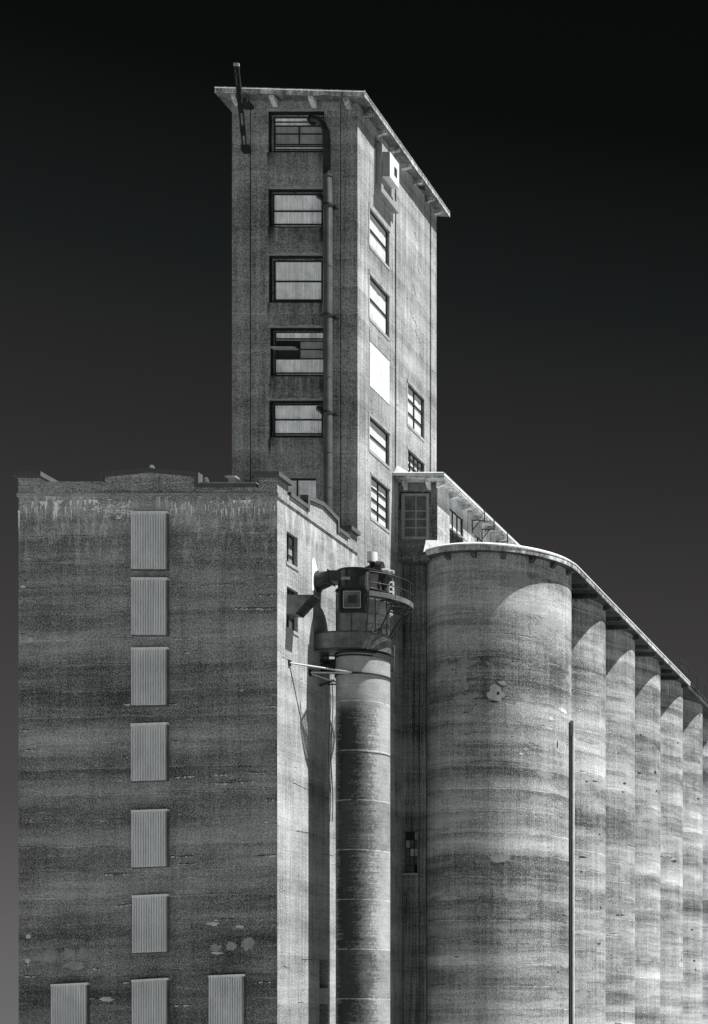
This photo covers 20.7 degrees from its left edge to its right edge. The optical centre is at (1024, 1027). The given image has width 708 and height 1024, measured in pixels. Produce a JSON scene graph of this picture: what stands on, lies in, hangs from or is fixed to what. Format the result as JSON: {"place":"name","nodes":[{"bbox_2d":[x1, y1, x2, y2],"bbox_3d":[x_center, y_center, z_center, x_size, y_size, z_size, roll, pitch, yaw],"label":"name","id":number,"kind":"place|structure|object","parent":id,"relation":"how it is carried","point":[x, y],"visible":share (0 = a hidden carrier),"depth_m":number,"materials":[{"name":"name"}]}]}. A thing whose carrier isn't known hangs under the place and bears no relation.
{"place":"outdoors","nodes":[
{"label":"outdoors","id":0,"kind":"place"},
{"bbox_2d":[0,0,707,1023],"label":"sky","id":1,"kind":"structure","parent":0,"point":[564,143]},
{"label":"ground","id":2,"kind":"structure","parent":0,"visible":0},
{"bbox_2d":[11,468,360,1023],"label":"warehouse","id":3,"kind":"structure","parent":2,"relation":"on","point":[177,845],"depth_m":79.61,"materials":[{"name":"concrete"}]},
{"bbox_2d":[224,475,243,481],"bbox_3d":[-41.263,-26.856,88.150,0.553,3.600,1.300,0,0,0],"label":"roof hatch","id":4,"kind":"object","parent":3,"relation":"on","point":[233,478],"visible":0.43,"depth_m":87.70,"materials":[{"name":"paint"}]},
{"bbox_2d":[286,534,298,571],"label":"window","id":5,"kind":"structure","parent":3,"relation":"in","point":[290,540],"depth_m":81.50,"materials":[{"name":"black glass"}]},
{"bbox_2d":[286,588,298,636],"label":"window","id":6,"kind":"structure","parent":3,"relation":"in","point":[290,620],"depth_m":81.50,"materials":[{"name":"black glass"}]},
{"bbox_2d":[287,594,319,617],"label":"discharge chute","id":7,"kind":"object","parent":3,"relation":"attached to","point":[300,606],"visible":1,"depth_m":80.62,"materials":[{"name":"metal"}]},
{"bbox_2d":[288,659,351,672],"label":"tie rod","id":8,"kind":"object","parent":3,"relation":"attached to","point":[289,662],"visible":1,"depth_m":81.88,"materials":[{"name":"paint"}]},
{"bbox_2d":[309,670,335,682],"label":"tie rod","id":9,"kind":"object","parent":3,"relation":"attached to","point":[320,677],"visible":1,"depth_m":83.64,"materials":[{"name":"paint"}]},
{"bbox_2d":[309,669,347,675],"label":"tie rod","id":10,"kind":"object","parent":3,"relation":"attached to","point":[328,672],"visible":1,"depth_m":83.22,"materials":[{"name":"paint"}]},
{"bbox_2d":[214,86,449,1023],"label":"headhouse tower","id":11,"kind":"structure","parent":2,"relation":"on","point":[385,336],"depth_m":89.38,"materials":[{"name":"concrete"}]},
{"bbox_2d":[233,63,253,153],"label":"hoist boom","id":12,"kind":"object","parent":11,"relation":"attached to","point":[244,103],"visible":1,"depth_m":88.52,"materials":[{"name":"black metal"}]},
{"bbox_2d":[269,189,322,226],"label":"window","id":13,"kind":"structure","parent":11,"relation":"in","point":[285,210],"depth_m":89.42,"materials":[{"name":"grey glass"}]},
{"bbox_2d":[269,256,322,302],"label":"window","id":14,"kind":"structure","parent":11,"relation":"in","point":[295,281],"depth_m":89.42,"materials":[{"name":"grey glass"}]},
{"bbox_2d":[269,328,322,375],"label":"window","id":15,"kind":"structure","parent":11,"relation":"in","point":[296,353],"depth_m":89.38,"materials":[{"name":"grey glass"}]},
{"bbox_2d":[270,401,322,437],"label":"window","id":16,"kind":"structure","parent":11,"relation":"in","point":[286,420],"depth_m":89.42,"materials":[{"name":"grey glass"}]},
{"bbox_2d":[269,112,323,151],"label":"window","id":17,"kind":"structure","parent":11,"relation":"in","point":[291,134],"depth_m":89.38,"materials":[{"name":"grey glass"}]},
{"bbox_2d":[307,115,337,510],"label":"exhaust pipe","id":18,"kind":"object","parent":11,"relation":"attached to","point":[327,413],"visible":0.98,"depth_m":88.60,"materials":[{"name":"metal"}]},
{"bbox_2d":[369,269,389,341],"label":"window","id":19,"kind":"structure","parent":11,"relation":"in","point":[377,298],"depth_m":92.37,"materials":[{"name":"white glass"}]},
{"bbox_2d":[369,329,389,404],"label":"boarded window","id":20,"kind":"structure","parent":11,"relation":"in","point":[379,365],"depth_m":92.17,"materials":[{"name":"wood"}]},
{"bbox_2d":[369,203,390,270],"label":"window","id":21,"kind":"structure","parent":11,"relation":"in","point":[377,233],"depth_m":92.41,"materials":[{"name":"white glass"}]},
{"bbox_2d":[369,412,390,469],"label":"window","id":22,"kind":"structure","parent":11,"relation":"in","point":[377,437],"depth_m":92.37,"materials":[{"name":"white glass"}]},
{"bbox_2d":[370,471,390,533],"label":"window","id":23,"kind":"structure","parent":11,"relation":"in","point":[378,493],"depth_m":92.35,"materials":[{"name":"white glass"}]},
{"bbox_2d":[376,143,398,212],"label":"air conditioner","id":24,"kind":"object","parent":11,"relation":"attached to","point":[387,172],"visible":1,"depth_m":91.85,"materials":[{"name":"white paint"}]},
{"bbox_2d":[407,378,424,442],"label":"window","id":25,"kind":"structure","parent":11,"relation":"in","point":[414,402],"depth_m":97.92,"materials":[{"name":"white glass"}]},
{"bbox_2d":[407,445,425,471],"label":"window","id":26,"kind":"structure","parent":11,"relation":"in","point":[413,464],"depth_m":97.71,"materials":[{"name":"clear glass"}]},
{"bbox_2d":[313,567,394,1023],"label":"dust collector","id":27,"kind":"object","parent":2,"relation":"on","point":[360,652],"visible":0.97,"depth_m":83.53,"materials":[{"name":"metal"}]},
{"bbox_2d":[339,586,366,612],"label":"access door","id":28,"kind":"structure","parent":27,"relation":"in","point":[352,599],"depth_m":83.21,"materials":[{"name":"metal"}]},
{"bbox_2d":[365,551,394,593],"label":"extractor fan","id":29,"kind":"object","parent":27,"relation":"on","point":[372,560],"visible":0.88,"depth_m":84.23},
{"bbox_2d":[366,571,413,638],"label":"inspection platform","id":30,"kind":"structure","parent":27,"relation":"attached to","point":[396,600],"depth_m":83.79,"materials":[{"name":"metal"}]},
{"bbox_2d":[402,565,426,1023],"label":"connecting wall","id":31,"kind":"structure","parent":2,"relation":"on","point":[414,818],"depth_m":95.70,"materials":[{"name":"concrete"}]},
{"bbox_2d":[403,832,417,874],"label":"window","id":32,"kind":"structure","parent":31,"relation":"in","point":[411,837],"depth_m":95.91,"materials":[{"name":"black glass"}]},
{"bbox_2d":[427,552,570,1023],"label":"silo","id":33,"kind":"object","parent":2,"relation":"on","point":[498,674],"visible":1,"depth_m":93.88,"materials":[{"name":"concrete"}]},
{"bbox_2d":[569,720,574,1023],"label":"conduit","id":34,"kind":"object","parent":33,"relation":"attached to","point":[571,871],"visible":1,"depth_m":97.58,"materials":[{"name":"black metal"}]},
{"bbox_2d":[571,599,605,1023],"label":"silo","id":35,"kind":"object","parent":2,"relation":"on","point":[588,666],"visible":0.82,"depth_m":103.57,"materials":[{"name":"concrete"}]},
{"bbox_2d":[606,630,634,1023],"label":"silo","id":36,"kind":"object","parent":2,"relation":"on","point":[620,826],"visible":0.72,"depth_m":111.56,"materials":[{"name":"concrete"}]},
{"bbox_2d":[425,542,690,687],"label":"silo roof","id":37,"kind":"structure","parent":36,"relation":"on","point":[584,585],"depth_m":100.43,"materials":[{"name":"concrete"}]},
{"bbox_2d":[393,466,519,565],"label":"gallery","id":38,"kind":"object","parent":37,"relation":"on","point":[437,508],"visible":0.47,"depth_m":95.03,"materials":[{"name":"concrete"}]},
{"bbox_2d":[399,491,430,538],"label":"window","id":39,"kind":"structure","parent":38,"relation":"in","point":[414,506],"depth_m":95.00,"materials":[{"name":"grey glass"}]},
{"bbox_2d":[450,509,461,542],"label":"window","id":40,"kind":"structure","parent":38,"relation":"in","point":[455,521],"depth_m":98.38,"materials":[{"name":"grey glass"}]},
{"bbox_2d":[472,507,484,532],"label":"eave bracket","id":41,"kind":"object","parent":38,"relation":"attached to","point":[478,520],"visible":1,"depth_m":100.85,"materials":[{"name":"black metal"}]},
{"bbox_2d":[475,535,481,541],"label":"window","id":42,"kind":"structure","parent":38,"relation":"in","point":[477,539],"depth_m":102.25,"materials":[{"name":"grey glass"}]},
{"bbox_2d":[482,516,494,541],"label":"eave bracket","id":43,"kind":"object","parent":38,"relation":"attached to","point":[488,530],"visible":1,"depth_m":102.68,"materials":[{"name":"black metal"}]},
{"bbox_2d":[680,657,707,697],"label":"roof railing","id":44,"kind":"object","parent":37,"relation":"on","point":[693,678],"visible":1,"depth_m":133.41,"materials":[{"name":"black metal"}]},
{"bbox_2d":[683,683,707,718],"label":"roof","id":45,"kind":"structure","parent":37,"relation":"on","point":[690,693],"depth_m":134.44,"materials":[{"name":"concrete"}]},
{"bbox_2d":[635,657,659,1023],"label":"silo","id":46,"kind":"object","parent":2,"relation":"on","point":[647,840],"visible":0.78,"depth_m":119.55,"materials":[{"name":"concrete"}]},
{"bbox_2d":[660,680,682,1023],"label":"silo","id":47,"kind":"object","parent":2,"relation":"on","point":[671,851],"visible":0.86,"depth_m":127.59,"materials":[{"name":"concrete"}]},
{"bbox_2d":[683,699,702,1023],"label":"silo","id":48,"kind":"object","parent":2,"relation":"on","point":[692,862],"visible":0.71,"depth_m":135.60,"materials":[{"name":"concrete"}]},
{"bbox_2d":[703,718,707,1023],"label":"silo","id":49,"kind":"object","parent":2,"relation":"on","point":[705,870],"visible":0.07,"depth_m":143.01,"materials":[{"name":"concrete"}]}
]}

